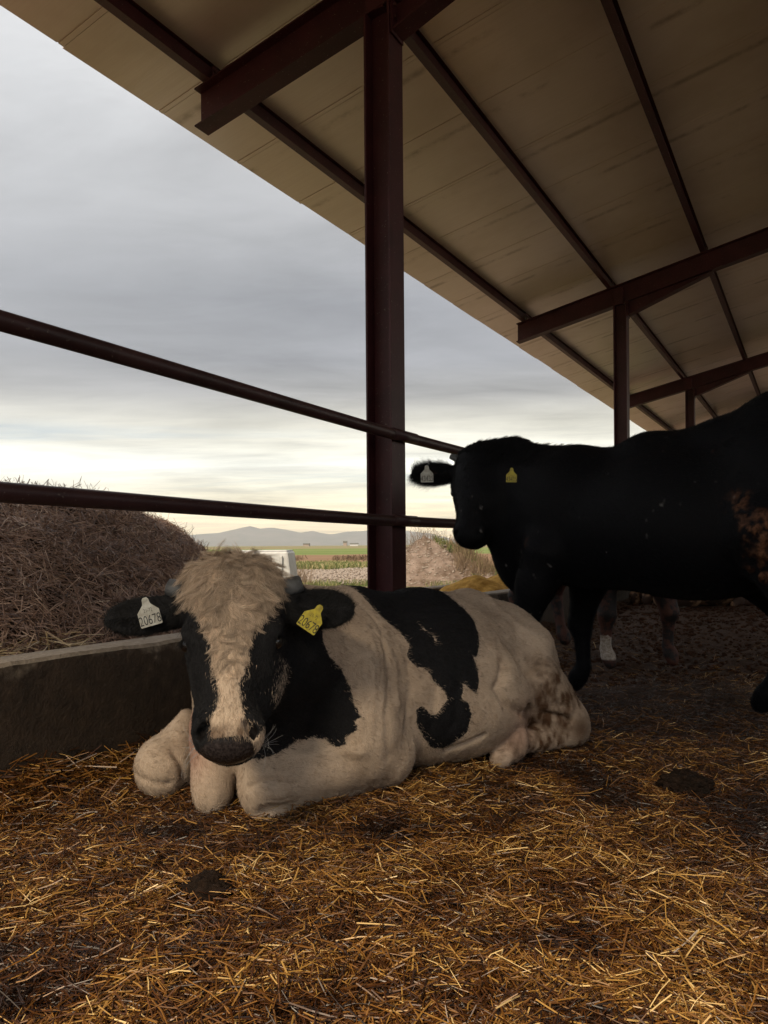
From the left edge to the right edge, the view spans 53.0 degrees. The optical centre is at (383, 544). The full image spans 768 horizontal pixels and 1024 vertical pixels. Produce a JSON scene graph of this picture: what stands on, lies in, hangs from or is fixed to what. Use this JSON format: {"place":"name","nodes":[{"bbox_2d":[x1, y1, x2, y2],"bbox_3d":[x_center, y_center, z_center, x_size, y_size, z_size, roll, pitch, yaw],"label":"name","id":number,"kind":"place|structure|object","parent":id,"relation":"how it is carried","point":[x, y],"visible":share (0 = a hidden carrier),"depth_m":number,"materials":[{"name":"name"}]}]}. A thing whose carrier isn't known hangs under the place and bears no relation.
{"place":"outdoors","nodes":[
{"label":"outdoors","id":0,"kind":"place"},
{"bbox_2d":[190,526,454,545],"bbox_3d":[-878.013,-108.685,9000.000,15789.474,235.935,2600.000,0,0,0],"label":"mountain","id":1,"kind":"structure","parent":0,"point":[249,536],"depth_m":8252.18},
{"bbox_2d":[0,5,645,538],"label":"sky","id":2,"kind":"structure","parent":0,"point":[121,225],"materials":[{"name":"grey"}]},
{"bbox_2d":[205,545,492,587],"bbox_3d":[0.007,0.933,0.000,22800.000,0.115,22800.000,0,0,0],"label":"ground","id":3,"kind":"structure","parent":0,"point":[321,553],"depth_m":134.21,"materials":[{"name":"green plant"}]},
{"bbox_2d":[0,475,214,656],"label":"straw heap","id":4,"kind":"object","parent":3,"relation":"on","point":[69,569],"visible":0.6,"depth_m":3.89,"materials":[{"name":"brown plant"}]},
{"bbox_2d":[0,627,124,655],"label":"dry straw","id":5,"kind":"object","parent":4,"relation":"on","point":[61,642],"visible":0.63,"depth_m":3.08,"materials":[{"name":"beige plant"}]},
{"bbox_2d":[228,550,297,577],"bbox_3d":[-1.922,0.512,12.050,1.144,0.865,0.994,0,0,0],"label":"calf hutch","id":6,"kind":"object","parent":3,"relation":"on","point":[286,558],"visible":0.23,"depth_m":11.63,"materials":[{"name":"white plastic"}]},
{"bbox_2d":[296,564,321,583],"bbox_3d":[-1.857,0.711,16.996,1.191,0.589,1.930,0,0,24],"label":"dry weed","id":7,"kind":"object","parent":3,"relation":"on","point":[303,577],"visible":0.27,"depth_m":16.94,"materials":[{"name":"beige plant"}]},
{"bbox_2d":[0,587,630,783],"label":"feed wall","id":8,"kind":"structure","parent":3,"relation":"on","point":[110,696],"depth_m":2.91,"materials":[{"name":"concrete"}]},
{"bbox_2d":[295,554,366,560],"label":"stubble row","id":9,"kind":"object","parent":3,"relation":"on","point":[347,557],"visible":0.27,"depth_m":46.89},
{"bbox_2d":[296,560,366,569],"bbox_3d":[-2.452,0.909,31.497,13.298,0.506,7.275,0,0,0],"label":"green strip","id":10,"kind":"object","parent":3,"relation":"on","point":[329,564],"visible":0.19,"depth_m":29.52,"materials":[{"name":"green plant"}]},
{"bbox_2d":[297,567,366,584],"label":"field stones","id":11,"kind":"object","parent":3,"relation":"on","point":[323,574],"visible":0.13,"depth_m":22.96,"materials":[{"name":"grey gravel"}]},
{"bbox_2d":[302,578,459,586],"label":"grass tufts","id":12,"kind":"object","parent":3,"relation":"on","point":[323,583],"visible":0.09,"depth_m":17.11,"materials":[{"name":"green plant"}]},
{"bbox_2d":[0,0,767,591],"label":"cattle shed","id":13,"kind":"structure","parent":3,"relation":"on","point":[574,192],"depth_m":7.58,"materials":[{"name":"red paint"}]},
{"bbox_2d":[0,482,455,527],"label":"pipe rail","id":14,"kind":"object","parent":13,"relation":"attached to","point":[21,493],"visible":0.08,"depth_m":3.43,"materials":[{"name":"metal"}]},
{"bbox_2d":[0,310,464,453],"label":"pipe rail","id":15,"kind":"object","parent":13,"relation":"attached to","point":[34,330],"visible":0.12,"depth_m":3.44,"materials":[{"name":"metal"}]},
{"bbox_2d":[422,584,449,589],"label":"trough kerb","id":16,"kind":"structure","parent":3,"relation":"on","point":[439,587],"depth_m":8.23,"materials":[{"name":"concrete"}]},
{"bbox_2d":[406,527,497,586],"bbox_3d":[1.576,0.178,18.790,5.950,1.562,5.580,0,0,0],"label":"soil mound","id":17,"kind":"object","parent":3,"relation":"on","point":[436,559],"visible":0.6,"depth_m":17.67,"materials":[{"name":"soil"}]},
{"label":"trough bed","id":18,"kind":"structure","parent":3,"relation":"on","visible":0},
{"bbox_2d":[440,574,507,591],"bbox_3d":[1.817,0.447,9.471,0.890,0.285,7.700,0,0,29],"label":"feed heap","id":19,"kind":"object","parent":18,"relation":"on","point":[484,584],"visible":0.09,"depth_m":7.92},
{"bbox_2d":[0,598,767,1023],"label":"floor","id":20,"kind":"structure","parent":0,"point":[696,648],"depth_m":2.75,"materials":[{"name":"brown soil"}]},
{"bbox_2d":[0,730,190,863],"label":"drifted straw","id":21,"kind":"object","parent":20,"relation":"on","point":[76,767],"visible":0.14,"depth_m":2.60,"materials":[{"name":"plant"}]},
{"bbox_2d":[0,621,767,1023],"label":"chopped straw","id":22,"kind":"object","parent":20,"relation":"on","point":[306,953],"visible":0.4,"depth_m":1.87,"materials":[{"name":"brown plant"}]},
{"bbox_2d":[178,869,232,906],"bbox_3d":[-0.439,0.849,1.905,0.141,0.075,0.112,0,0,0],"label":"dung pat","id":23,"kind":"object","parent":22,"relation":"on","point":[205,880],"visible":0.71,"depth_m":1.88,"materials":[{"name":"brown soil"}]},
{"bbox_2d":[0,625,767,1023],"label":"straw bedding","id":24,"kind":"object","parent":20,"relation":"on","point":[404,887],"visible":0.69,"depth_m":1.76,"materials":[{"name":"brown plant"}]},
{"bbox_2d":[103,540,590,820],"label":"resting bull","id":25,"kind":"object","parent":24,"relation":"on","point":[301,693],"visible":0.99,"depth_m":2.45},
{"bbox_2d":[656,768,714,797],"bbox_3d":[1.030,0.818,2.612,0.167,0.109,0.154,0,0,-40],"label":"dung pat","id":26,"kind":"object","parent":24,"relation":"on","point":[679,780],"visible":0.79,"depth_m":2.59,"materials":[{"name":"brown soil"}]},
{"bbox_2d":[407,391,767,712],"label":"standing bull","id":27,"kind":"object","parent":20,"relation":"on","point":[681,514],"visible":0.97,"depth_m":3.70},
{"bbox_2d":[508,584,679,668],"bbox_3d":[1.569,0.116,5.541,0.749,1.429,2.168,0,0,-21],"label":"standing bull","id":28,"kind":"object","parent":20,"relation":"on","point":[669,611],"visible":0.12,"depth_m":5.20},
{"bbox_2d":[547,602,767,686],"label":"trodden clods","id":29,"kind":"object","parent":20,"relation":"on","point":[691,633],"visible":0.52,"depth_m":6.57,"materials":[{"name":"brown soil"}]},
{"bbox_2d":[629,591,750,606],"bbox_3d":[4.218,0.422,10.501,2.083,0.849,0.950,0,0,-12],"label":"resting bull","id":30,"kind":"object","parent":20,"relation":"on","point":[638,598],"visible":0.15,"depth_m":10.29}
]}

